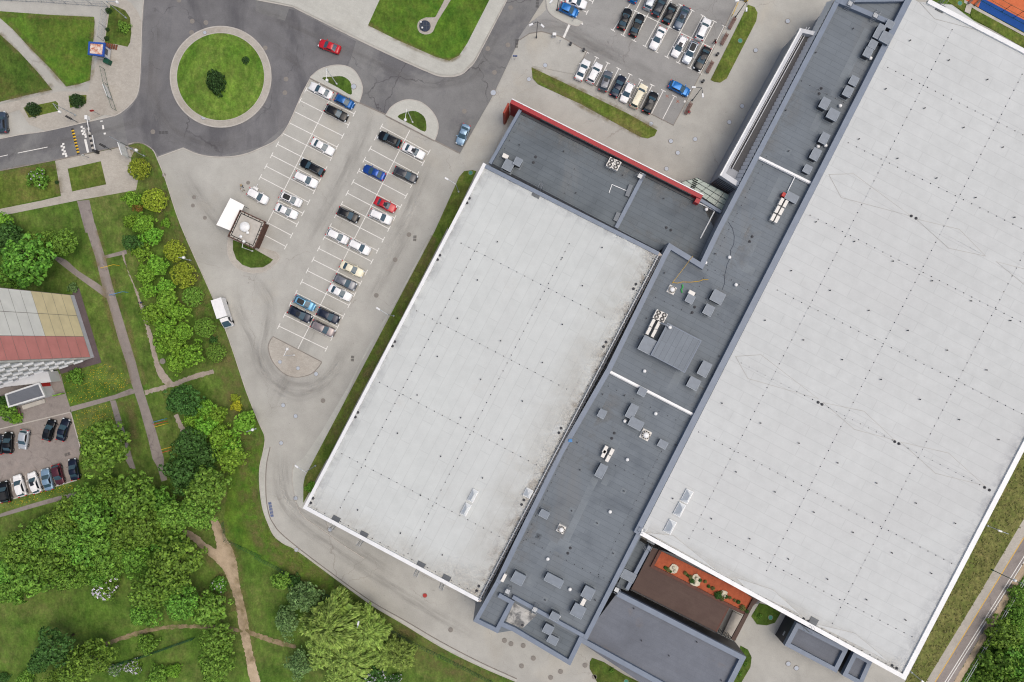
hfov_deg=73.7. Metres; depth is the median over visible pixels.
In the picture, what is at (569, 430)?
service pipe
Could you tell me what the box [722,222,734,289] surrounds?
cable
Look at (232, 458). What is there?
tree
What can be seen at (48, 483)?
car
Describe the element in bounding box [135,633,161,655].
bush
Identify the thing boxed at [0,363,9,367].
window
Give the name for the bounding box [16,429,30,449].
car
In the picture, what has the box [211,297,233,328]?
truck
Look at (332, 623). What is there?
tree
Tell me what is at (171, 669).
bush
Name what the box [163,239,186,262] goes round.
tree
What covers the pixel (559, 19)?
kerb
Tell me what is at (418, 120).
lawn
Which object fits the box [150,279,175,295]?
tree
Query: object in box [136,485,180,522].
tree
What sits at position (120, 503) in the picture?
tree
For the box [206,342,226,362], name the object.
tree
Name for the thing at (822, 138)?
vent housing
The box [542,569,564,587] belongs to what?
vent housing
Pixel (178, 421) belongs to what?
path
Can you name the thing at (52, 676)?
tree
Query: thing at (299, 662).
tree
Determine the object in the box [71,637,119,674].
tree
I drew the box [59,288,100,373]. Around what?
apron
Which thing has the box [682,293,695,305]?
vent housing
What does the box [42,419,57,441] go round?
car
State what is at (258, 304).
pavement
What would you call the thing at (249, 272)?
kerb
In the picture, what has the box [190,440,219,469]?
tree
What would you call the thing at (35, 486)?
car
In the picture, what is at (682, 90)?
car
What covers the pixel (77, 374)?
bush
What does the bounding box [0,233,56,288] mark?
tree
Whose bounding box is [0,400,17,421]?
bush
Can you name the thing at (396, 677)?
bush
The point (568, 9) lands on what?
car
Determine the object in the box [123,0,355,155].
road
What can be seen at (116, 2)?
lamp post
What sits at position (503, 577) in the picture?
cooling unit
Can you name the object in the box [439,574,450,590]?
roof ladder
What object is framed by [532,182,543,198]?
roof ladder
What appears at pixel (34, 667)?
tree
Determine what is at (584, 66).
car
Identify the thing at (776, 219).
cooling unit
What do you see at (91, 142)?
speed hump
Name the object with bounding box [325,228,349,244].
car
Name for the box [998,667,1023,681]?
bush
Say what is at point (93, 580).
tree
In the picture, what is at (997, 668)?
bush
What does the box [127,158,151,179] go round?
tree
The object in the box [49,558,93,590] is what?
tree
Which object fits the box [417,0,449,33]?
path
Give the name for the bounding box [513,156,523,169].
vent housing
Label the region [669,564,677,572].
stone feature
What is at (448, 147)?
kerb
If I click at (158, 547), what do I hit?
tree
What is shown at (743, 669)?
lawn
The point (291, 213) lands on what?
car
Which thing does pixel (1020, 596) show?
bush
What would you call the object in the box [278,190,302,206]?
car
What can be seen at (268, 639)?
dirt path
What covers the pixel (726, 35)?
bench
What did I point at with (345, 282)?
car
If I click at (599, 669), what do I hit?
lawn
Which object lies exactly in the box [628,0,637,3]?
car
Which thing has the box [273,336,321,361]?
kerb
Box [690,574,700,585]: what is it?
stone feature
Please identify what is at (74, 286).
bush
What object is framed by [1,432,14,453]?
car
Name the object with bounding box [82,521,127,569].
tree
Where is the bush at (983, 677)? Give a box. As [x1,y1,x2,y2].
[971,668,1000,681]
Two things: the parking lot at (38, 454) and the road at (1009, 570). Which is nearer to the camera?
the parking lot at (38, 454)
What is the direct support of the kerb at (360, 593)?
on the pavement at (258, 304)
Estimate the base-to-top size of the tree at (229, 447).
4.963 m
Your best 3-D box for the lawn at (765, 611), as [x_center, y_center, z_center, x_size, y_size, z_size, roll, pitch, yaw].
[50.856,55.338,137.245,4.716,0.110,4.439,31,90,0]
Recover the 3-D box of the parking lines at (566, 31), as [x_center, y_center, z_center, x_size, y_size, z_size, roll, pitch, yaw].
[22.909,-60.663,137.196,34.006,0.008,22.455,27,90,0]
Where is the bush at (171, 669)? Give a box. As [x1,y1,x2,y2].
[166,663,182,677]
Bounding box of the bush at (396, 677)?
[388,673,402,681]
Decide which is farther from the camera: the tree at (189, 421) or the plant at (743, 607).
the tree at (189, 421)
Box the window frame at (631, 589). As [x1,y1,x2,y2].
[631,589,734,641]
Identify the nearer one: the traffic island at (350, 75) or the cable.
the cable
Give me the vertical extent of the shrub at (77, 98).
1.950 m
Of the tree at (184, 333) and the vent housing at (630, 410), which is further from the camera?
the tree at (184, 333)
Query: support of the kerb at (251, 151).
on the pavement at (258, 304)
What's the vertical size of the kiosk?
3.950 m
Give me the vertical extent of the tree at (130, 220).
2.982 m
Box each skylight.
[460,502,471,516]
[467,488,478,502]
[523,487,532,498]
[663,518,676,534]
[673,502,685,516]
[680,488,692,503]
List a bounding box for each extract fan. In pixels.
[556,523,565,533]
[638,428,651,440]
[666,284,676,294]
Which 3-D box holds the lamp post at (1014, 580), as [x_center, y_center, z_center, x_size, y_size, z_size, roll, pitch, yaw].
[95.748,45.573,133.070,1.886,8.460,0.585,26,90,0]
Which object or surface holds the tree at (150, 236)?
on the ground at (82, 614)
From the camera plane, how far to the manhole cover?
137.18 m
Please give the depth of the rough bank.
137.27 m
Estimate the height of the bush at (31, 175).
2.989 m
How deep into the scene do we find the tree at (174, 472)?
132.50 m
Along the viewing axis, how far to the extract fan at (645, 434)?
128.50 m
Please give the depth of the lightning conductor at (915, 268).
127.80 m
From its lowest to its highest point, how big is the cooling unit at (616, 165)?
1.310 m
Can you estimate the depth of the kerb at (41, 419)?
137.22 m
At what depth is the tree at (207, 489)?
130.71 m
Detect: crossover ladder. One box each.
[503,584,511,596]
[530,602,538,614]
[613,583,620,594]
[634,172,644,180]
[843,0,854,11]
[868,11,880,22]
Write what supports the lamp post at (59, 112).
on the pavement at (258, 304)
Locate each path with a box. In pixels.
[0,493,75,516]
[53,256,106,297]
[70,389,136,411]
[77,200,96,232]
[88,225,166,481]
[104,250,126,257]
[104,624,242,644]
[110,400,135,468]
[122,252,171,383]
[145,369,213,393]
[174,414,186,432]
[182,518,260,681]
[245,629,296,647]
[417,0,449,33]
[964,0,1023,35]
[965,5,971,13]
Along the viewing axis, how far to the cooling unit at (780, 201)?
127.75 m
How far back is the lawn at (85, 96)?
137.19 m
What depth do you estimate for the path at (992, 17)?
137.18 m
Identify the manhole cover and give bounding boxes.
[490,90,495,95]
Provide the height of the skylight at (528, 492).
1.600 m
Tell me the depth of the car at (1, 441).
136.31 m
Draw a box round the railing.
[965,580,1023,681]
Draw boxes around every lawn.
[0,11,94,85]
[0,35,51,101]
[0,161,60,208]
[24,101,57,117]
[68,161,105,190]
[69,95,86,107]
[105,5,130,46]
[177,33,263,119]
[233,240,272,267]
[303,170,475,502]
[322,76,351,94]
[368,0,488,60]
[398,111,425,131]
[531,67,656,137]
[590,658,637,681]
[711,5,756,82]
[734,646,751,681]
[751,603,779,624]
[947,0,965,11]
[970,8,1023,47]
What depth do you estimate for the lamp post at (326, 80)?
129.26 m
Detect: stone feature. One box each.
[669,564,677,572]
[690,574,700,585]
[721,590,727,598]
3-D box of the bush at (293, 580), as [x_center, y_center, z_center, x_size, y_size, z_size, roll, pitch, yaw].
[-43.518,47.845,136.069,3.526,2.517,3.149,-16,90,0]
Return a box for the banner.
[102,84,110,97]
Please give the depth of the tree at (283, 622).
133.99 m
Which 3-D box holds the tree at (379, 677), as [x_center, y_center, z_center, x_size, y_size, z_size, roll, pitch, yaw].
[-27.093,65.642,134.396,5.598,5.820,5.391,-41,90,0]
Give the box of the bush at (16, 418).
[10,413,22,423]
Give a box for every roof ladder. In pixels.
[328,515,340,531]
[356,530,368,546]
[413,561,425,577]
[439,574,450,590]
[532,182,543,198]
[642,535,656,551]
[799,616,818,633]
[935,0,948,12]
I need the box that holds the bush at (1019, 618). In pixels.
[1005,602,1023,628]
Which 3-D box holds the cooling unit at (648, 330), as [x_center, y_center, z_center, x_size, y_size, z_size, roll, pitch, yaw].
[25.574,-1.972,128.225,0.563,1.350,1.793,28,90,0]
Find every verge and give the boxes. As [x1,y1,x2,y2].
[224,444,364,610]
[954,563,1023,681]
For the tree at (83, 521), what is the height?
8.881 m
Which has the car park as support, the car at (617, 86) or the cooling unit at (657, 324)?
the car at (617, 86)
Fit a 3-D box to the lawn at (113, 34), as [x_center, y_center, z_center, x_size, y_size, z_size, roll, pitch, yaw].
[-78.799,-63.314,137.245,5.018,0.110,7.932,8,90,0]
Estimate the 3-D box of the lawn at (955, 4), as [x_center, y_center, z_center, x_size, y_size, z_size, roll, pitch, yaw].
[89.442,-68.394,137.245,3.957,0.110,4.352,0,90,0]
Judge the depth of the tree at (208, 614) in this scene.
132.28 m
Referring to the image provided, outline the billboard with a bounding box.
[117,142,130,157]
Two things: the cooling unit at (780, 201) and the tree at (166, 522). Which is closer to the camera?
the cooling unit at (780, 201)
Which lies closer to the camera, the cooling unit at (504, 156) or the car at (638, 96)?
the cooling unit at (504, 156)
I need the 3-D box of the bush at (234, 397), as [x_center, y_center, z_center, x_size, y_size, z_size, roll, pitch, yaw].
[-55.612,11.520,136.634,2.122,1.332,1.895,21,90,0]
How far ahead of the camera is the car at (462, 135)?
136.21 m
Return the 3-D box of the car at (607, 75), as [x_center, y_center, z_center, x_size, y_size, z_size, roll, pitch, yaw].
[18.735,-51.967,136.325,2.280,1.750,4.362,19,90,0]
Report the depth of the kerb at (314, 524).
137.18 m
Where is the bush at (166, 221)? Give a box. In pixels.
[160,218,170,227]
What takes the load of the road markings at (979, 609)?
on the road at (1009, 570)
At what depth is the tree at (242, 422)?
134.22 m
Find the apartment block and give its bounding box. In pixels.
[0,287,93,409]
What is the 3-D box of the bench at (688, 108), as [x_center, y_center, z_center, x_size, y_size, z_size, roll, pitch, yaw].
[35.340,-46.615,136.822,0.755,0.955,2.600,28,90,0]
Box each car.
[0,111,9,133]
[0,434,3,454]
[0,480,12,503]
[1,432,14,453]
[12,474,27,497]
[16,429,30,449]
[27,471,42,494]
[39,467,55,491]
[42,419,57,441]
[51,463,65,485]
[55,418,71,441]
[68,458,81,480]
[246,187,269,204]
[274,202,298,218]
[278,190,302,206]
[287,305,312,322]
[292,294,316,311]
[293,170,318,187]
[299,158,325,176]
[309,82,333,99]
[310,137,334,155]
[310,319,335,336]
[316,307,340,323]
[318,39,340,54]
[324,104,348,121]
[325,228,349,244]
[327,283,352,301]
[332,273,357,290]
[333,93,354,109]
[336,206,359,222]
[339,260,364,277]
[347,238,370,254]
[362,164,386,180]
[368,208,392,224]
[373,196,396,212]
[377,131,401,148]
[392,166,417,183]
[401,142,425,159]
[456,123,470,145]
[558,2,578,17]
[565,0,587,9]
[574,58,590,81]
[586,62,602,84]
[598,70,612,92]
[609,74,625,98]
[617,7,631,30]
[619,81,634,103]
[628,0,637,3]
[628,13,644,37]
[629,83,647,109]
[642,91,657,114]
[643,0,655,11]
[649,25,666,50]
[651,0,666,17]
[661,2,677,24]
[667,79,690,96]
[671,34,688,58]
[673,4,690,30]
[682,40,698,64]
[693,45,711,71]
[694,17,711,41]
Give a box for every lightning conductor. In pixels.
[340,243,478,507]
[341,453,499,536]
[379,382,536,464]
[408,243,569,553]
[465,245,604,317]
[482,258,652,591]
[689,29,952,538]
[698,431,951,563]
[703,529,912,636]
[766,74,1022,570]
[777,290,1021,413]
[777,381,979,484]
[810,215,1020,321]
[832,258,1021,623]
[848,142,1021,228]
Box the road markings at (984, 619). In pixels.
[945,557,1023,681]
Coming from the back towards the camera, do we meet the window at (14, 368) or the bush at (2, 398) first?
the bush at (2, 398)
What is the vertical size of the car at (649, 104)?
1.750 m
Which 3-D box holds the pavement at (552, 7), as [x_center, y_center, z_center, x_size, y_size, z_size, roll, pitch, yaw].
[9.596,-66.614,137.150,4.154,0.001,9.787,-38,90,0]
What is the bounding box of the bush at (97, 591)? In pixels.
[91,577,120,600]
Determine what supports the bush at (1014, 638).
on the ground at (82, 614)
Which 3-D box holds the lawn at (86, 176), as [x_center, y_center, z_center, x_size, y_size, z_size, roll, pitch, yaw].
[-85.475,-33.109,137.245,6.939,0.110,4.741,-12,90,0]
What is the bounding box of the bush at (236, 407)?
[230,400,242,411]
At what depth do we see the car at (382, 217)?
135.98 m
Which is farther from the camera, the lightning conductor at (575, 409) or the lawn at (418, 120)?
the lawn at (418, 120)
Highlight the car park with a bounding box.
[518,0,735,123]
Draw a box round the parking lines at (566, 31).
[561,0,725,117]
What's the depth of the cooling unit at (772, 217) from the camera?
127.75 m
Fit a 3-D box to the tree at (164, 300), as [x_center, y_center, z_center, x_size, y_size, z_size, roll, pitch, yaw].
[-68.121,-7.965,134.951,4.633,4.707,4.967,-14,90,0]
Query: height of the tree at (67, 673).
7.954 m
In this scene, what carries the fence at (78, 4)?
on the pavement at (258, 304)
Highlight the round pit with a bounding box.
[419,20,430,31]
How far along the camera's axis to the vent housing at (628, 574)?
131.76 m
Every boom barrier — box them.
[84,115,90,133]
[92,135,99,153]
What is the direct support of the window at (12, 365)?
in the apartment block
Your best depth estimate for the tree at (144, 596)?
128.37 m
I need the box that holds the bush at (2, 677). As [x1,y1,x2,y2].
[0,672,11,681]
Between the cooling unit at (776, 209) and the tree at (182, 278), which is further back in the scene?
the tree at (182, 278)
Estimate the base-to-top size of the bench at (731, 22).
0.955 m
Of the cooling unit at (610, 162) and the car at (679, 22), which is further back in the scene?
the car at (679, 22)
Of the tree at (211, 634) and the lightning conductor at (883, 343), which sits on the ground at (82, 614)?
the tree at (211, 634)
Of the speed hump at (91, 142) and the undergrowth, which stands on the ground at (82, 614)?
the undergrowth
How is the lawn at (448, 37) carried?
on the pavement at (258, 304)
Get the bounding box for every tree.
[0,211,13,231]
[0,220,25,260]
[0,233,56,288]
[0,260,23,289]
[0,529,35,574]
[0,550,56,603]
[0,556,23,584]
[0,575,25,604]
[18,514,62,555]
[23,230,55,259]
[27,651,49,673]
[29,542,74,580]
[31,626,75,667]
[40,664,61,681]
[45,525,85,556]
[46,493,81,533]
[48,228,78,255]
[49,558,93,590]
[56,648,91,681]
[61,525,102,577]
[66,491,119,541]
[70,481,104,514]
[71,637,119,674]
[78,418,130,479]
[78,563,107,587]
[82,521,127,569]
[91,548,125,581]
[92,475,126,501]
[107,514,147,553]
[108,468,155,525]
[108,543,135,570]
[120,191,144,207]
[120,537,155,580]
[122,214,137,227]
[122,235,144,250]
[124,508,164,547]
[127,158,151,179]
[127,569,181,610]
[129,602,163,627]
[131,238,151,263]
[132,201,142,211]
[132,211,157,233]
[135,263,154,285]
[136,227,163,245]
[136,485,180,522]
[138,303,166,325]
[139,281,159,300]
[141,188,168,212]
[146,528,207,595]
[147,254,169,278]
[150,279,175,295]
[150,529,181,559]
[151,316,177,340]
[152,336,169,353]
[155,499,188,540]
[156,287,178,313]
[157,450,208,496]
[160,331,189,353]
[162,384,205,416]
[162,581,198,620]
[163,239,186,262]
[166,303,192,320]
[166,351,187,375]
[168,426,207,459]
[169,261,198,288]
[172,319,192,343]
[173,497,221,530]
[178,338,204,367]
[181,286,204,306]
[181,411,199,428]
[183,464,231,509]
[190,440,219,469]
[191,589,233,626]
[192,412,221,439]
[194,317,216,337]
[195,400,217,416]
[197,641,235,681]
[198,621,236,656]
[202,406,227,422]
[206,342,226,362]
[207,422,232,451]
[211,439,250,478]
[218,435,241,465]
[227,410,255,437]
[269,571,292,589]
[275,605,299,643]
[282,645,311,681]
[286,581,324,611]
[298,585,373,651]
[305,638,338,671]
[322,633,385,681]
[323,665,360,681]
[355,601,392,651]
[361,665,391,681]
[373,640,391,671]
[388,633,417,671]
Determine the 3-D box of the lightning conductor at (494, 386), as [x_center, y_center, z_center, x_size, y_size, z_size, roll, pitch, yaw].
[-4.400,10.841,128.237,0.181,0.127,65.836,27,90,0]
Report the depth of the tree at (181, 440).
132.01 m
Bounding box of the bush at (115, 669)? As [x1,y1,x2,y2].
[108,663,123,676]
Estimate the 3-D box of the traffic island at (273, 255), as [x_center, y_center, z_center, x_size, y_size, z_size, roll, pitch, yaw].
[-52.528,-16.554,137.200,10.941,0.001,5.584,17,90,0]
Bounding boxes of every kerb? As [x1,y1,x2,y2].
[0,0,143,138]
[0,142,151,170]
[0,412,79,502]
[129,143,516,681]
[158,79,309,157]
[170,26,271,127]
[176,32,264,120]
[227,237,279,273]
[257,0,506,76]
[265,447,516,678]
[268,337,321,377]
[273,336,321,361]
[292,465,363,557]
[310,65,362,101]
[310,78,358,102]
[359,102,385,114]
[386,99,438,139]
[386,115,433,140]
[434,140,459,153]
[520,31,586,74]
[546,0,582,25]
[584,2,736,125]
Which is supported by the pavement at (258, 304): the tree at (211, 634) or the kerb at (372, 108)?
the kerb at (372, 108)
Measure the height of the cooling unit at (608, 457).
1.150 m
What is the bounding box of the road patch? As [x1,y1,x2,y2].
[256,1,288,20]
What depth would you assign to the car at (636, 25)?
136.21 m
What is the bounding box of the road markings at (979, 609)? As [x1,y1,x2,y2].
[935,537,1023,681]
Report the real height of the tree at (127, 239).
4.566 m
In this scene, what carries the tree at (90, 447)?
on the ground at (82, 614)
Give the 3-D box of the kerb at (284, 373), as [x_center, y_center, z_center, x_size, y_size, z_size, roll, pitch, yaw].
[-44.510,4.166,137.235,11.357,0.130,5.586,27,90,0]
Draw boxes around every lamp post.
[53,103,76,115]
[106,0,126,18]
[325,68,337,84]
[529,21,544,37]
[691,86,703,100]
[735,0,747,17]
[991,569,1020,583]
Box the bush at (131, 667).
[123,657,142,674]
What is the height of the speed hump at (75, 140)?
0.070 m
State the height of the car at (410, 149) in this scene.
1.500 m
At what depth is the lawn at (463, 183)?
137.19 m
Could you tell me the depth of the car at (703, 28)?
135.93 m
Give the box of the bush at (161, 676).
[145,663,168,681]
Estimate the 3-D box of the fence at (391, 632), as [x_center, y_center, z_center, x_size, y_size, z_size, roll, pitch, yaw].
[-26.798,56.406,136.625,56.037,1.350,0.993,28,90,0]
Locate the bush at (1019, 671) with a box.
[995,639,1023,680]
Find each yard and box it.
[0,374,69,427]
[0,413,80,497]
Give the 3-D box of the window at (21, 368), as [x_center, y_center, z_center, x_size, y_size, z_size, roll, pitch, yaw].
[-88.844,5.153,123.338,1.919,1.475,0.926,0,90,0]
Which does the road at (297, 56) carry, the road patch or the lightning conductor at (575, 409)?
the road patch
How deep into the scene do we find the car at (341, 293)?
136.28 m
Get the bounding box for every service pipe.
[478,255,657,599]
[481,256,660,599]
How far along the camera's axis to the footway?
137.27 m
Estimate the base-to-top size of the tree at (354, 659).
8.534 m
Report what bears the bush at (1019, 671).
on the ground at (82, 614)
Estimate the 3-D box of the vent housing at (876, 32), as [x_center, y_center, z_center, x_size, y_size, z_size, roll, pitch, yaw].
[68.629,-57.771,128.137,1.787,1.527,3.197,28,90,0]
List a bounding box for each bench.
[684,101,692,113]
[706,60,713,73]
[720,31,728,44]
[728,17,736,29]
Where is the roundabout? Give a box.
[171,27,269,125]
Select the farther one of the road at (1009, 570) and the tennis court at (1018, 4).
the road at (1009, 570)
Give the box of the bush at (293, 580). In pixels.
[285,571,303,588]
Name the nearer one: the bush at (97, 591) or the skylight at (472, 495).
the skylight at (472, 495)
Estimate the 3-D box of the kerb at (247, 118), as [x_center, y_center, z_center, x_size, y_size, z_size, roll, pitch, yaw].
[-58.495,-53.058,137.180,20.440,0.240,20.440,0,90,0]
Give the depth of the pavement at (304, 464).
137.22 m
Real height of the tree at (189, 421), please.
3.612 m
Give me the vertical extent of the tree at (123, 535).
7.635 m
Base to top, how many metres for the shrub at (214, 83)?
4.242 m
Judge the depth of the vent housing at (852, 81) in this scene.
127.67 m
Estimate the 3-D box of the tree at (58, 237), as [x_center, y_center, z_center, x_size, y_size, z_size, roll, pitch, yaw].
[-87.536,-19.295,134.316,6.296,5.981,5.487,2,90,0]
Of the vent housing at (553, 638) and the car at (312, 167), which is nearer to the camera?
the vent housing at (553, 638)
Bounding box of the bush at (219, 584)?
[209,575,227,593]
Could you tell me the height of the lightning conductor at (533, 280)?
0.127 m
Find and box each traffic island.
[228,238,278,272]
[269,337,320,376]
[311,65,361,101]
[387,100,437,139]
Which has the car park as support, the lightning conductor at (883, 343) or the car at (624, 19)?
the car at (624, 19)
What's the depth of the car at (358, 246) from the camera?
135.99 m
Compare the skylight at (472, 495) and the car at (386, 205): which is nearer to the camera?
the skylight at (472, 495)
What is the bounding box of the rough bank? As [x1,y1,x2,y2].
[905,452,1023,681]
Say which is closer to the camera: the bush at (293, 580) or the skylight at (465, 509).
the skylight at (465, 509)
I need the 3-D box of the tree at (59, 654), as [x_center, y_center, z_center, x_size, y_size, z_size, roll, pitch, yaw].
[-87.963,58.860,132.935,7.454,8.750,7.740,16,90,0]
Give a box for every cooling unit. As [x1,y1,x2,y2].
[501,572,506,581]
[502,153,508,159]
[579,597,585,605]
[601,445,607,452]
[605,157,615,169]
[605,454,610,461]
[608,447,613,455]
[611,160,621,171]
[644,327,651,334]
[648,319,654,327]
[649,329,656,337]
[652,309,661,319]
[653,321,660,329]
[657,312,667,322]
[768,213,775,221]
[772,206,779,213]
[772,215,779,223]
[776,198,783,205]
[776,208,783,215]
[780,200,788,207]
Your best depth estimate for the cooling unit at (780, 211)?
127.75 m
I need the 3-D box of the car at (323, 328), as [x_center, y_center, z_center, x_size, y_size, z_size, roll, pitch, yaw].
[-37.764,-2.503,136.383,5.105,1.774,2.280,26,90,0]
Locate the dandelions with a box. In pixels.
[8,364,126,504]
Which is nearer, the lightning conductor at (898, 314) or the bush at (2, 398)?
the lightning conductor at (898, 314)
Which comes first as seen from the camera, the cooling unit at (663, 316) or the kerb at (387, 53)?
the cooling unit at (663, 316)
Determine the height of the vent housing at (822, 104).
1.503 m
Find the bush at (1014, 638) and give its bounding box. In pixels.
[983,613,1021,653]
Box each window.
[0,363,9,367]
[1,372,11,376]
[5,367,16,371]
[9,363,22,367]
[17,367,27,371]
[22,371,33,374]
[23,362,33,366]
[28,366,38,370]
[44,361,54,365]
[49,365,58,369]
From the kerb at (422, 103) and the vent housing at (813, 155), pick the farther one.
the kerb at (422, 103)
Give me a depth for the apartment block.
127.00 m
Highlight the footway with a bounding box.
[926,520,1023,681]
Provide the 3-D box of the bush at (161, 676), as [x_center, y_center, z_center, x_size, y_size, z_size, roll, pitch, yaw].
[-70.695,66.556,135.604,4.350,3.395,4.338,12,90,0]
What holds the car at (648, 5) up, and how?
on the car park
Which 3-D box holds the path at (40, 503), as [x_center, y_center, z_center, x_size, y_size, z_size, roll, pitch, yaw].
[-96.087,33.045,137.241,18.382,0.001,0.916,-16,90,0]
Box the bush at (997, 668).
[977,640,1023,681]
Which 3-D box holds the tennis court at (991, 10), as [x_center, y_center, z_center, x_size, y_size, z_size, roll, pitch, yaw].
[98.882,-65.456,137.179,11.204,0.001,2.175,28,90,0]
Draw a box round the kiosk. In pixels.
[216,198,268,248]
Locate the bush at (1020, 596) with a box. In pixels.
[1006,584,1023,603]
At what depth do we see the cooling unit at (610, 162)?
130.65 m
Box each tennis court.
[966,0,1023,19]
[979,0,1023,31]
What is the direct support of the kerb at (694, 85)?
on the pavement at (258, 304)
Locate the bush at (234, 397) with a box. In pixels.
[229,394,240,402]
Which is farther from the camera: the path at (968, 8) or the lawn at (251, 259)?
the lawn at (251, 259)
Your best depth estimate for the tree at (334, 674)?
131.94 m
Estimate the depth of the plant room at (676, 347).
126.86 m
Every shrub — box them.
[24,102,41,117]
[69,93,85,107]
[105,7,112,13]
[116,20,132,33]
[206,68,226,96]
[242,56,249,64]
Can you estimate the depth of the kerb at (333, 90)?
137.13 m
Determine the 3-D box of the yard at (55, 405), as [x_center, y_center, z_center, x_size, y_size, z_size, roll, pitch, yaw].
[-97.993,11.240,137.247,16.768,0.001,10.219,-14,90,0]
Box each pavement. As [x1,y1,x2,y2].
[0,0,140,130]
[0,0,1022,681]
[0,146,137,214]
[260,448,516,680]
[269,0,504,74]
[293,229,433,508]
[455,61,516,169]
[512,32,584,95]
[547,0,581,24]
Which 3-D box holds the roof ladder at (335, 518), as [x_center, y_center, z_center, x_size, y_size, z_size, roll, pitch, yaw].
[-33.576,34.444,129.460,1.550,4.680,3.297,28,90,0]
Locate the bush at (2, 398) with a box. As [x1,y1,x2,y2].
[0,395,6,408]
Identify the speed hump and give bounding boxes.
[71,128,79,153]
[86,125,93,151]
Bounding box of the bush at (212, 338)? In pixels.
[209,335,217,343]
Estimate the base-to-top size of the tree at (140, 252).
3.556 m
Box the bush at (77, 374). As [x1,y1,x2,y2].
[65,368,84,384]
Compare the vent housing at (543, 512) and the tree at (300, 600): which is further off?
the tree at (300, 600)
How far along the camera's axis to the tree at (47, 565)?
130.05 m
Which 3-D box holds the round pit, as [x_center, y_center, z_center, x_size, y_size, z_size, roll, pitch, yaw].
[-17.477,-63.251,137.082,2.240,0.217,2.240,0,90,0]
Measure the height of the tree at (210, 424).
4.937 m
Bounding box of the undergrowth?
[962,578,1023,681]
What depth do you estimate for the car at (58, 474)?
136.20 m
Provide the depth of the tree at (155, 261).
134.53 m
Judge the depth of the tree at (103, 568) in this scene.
132.11 m
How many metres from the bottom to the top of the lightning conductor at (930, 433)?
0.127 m
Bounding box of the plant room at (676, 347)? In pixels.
[651,323,700,372]
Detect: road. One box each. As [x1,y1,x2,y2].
[0,0,542,169]
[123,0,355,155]
[936,539,1023,681]
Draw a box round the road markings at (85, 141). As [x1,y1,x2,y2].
[0,120,105,156]
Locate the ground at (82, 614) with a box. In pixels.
[0,0,1023,681]
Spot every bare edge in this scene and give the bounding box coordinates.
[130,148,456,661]
[364,239,434,375]
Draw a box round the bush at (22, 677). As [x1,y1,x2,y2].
[14,669,35,681]
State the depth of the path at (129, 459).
137.26 m
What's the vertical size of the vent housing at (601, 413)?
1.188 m
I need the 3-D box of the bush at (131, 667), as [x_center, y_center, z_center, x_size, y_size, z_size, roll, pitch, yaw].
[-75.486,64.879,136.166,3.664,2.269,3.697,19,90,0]
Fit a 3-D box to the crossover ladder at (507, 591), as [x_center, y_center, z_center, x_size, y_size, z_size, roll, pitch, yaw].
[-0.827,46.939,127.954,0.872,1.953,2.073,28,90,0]
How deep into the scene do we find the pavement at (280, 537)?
137.22 m
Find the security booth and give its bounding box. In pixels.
[88,42,117,65]
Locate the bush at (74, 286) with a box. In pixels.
[67,282,77,292]
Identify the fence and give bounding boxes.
[5,0,107,39]
[99,66,116,110]
[108,637,194,667]
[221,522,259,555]
[254,556,491,681]
[981,0,1023,23]
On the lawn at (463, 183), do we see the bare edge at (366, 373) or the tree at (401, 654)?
the bare edge at (366, 373)
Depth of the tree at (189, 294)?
135.08 m
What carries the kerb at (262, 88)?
on the road at (297, 56)
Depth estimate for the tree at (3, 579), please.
132.62 m
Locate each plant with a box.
[714,591,721,598]
[739,605,745,610]
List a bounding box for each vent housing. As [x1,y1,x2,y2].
[501,158,514,174]
[509,567,526,585]
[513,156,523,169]
[537,506,550,519]
[541,619,554,634]
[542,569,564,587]
[545,633,559,645]
[548,607,560,621]
[568,599,586,618]
[579,582,595,600]
[593,461,607,478]
[595,407,606,419]
[620,567,636,583]
[622,401,638,418]
[625,416,643,430]
[635,334,656,355]
[635,385,647,396]
[655,437,667,449]
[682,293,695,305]
[683,375,700,391]
[694,359,711,377]
[700,303,714,317]
[706,288,725,306]
[784,191,798,205]
[799,164,812,176]
[805,147,821,163]
[814,96,830,113]
[814,131,829,147]
[821,107,840,124]
[838,85,853,101]
[844,75,859,87]
[858,47,873,61]
[863,39,877,49]
[868,23,886,40]
[877,30,893,46]
[884,19,894,30]
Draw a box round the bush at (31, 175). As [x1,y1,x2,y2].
[26,167,50,189]
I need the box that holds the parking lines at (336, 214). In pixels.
[259,88,429,351]
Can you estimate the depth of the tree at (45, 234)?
132.74 m
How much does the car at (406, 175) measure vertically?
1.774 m
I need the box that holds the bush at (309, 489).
[304,481,314,492]
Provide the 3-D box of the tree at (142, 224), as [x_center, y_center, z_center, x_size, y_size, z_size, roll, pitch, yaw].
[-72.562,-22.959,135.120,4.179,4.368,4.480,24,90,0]
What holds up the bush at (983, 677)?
on the ground at (82, 614)

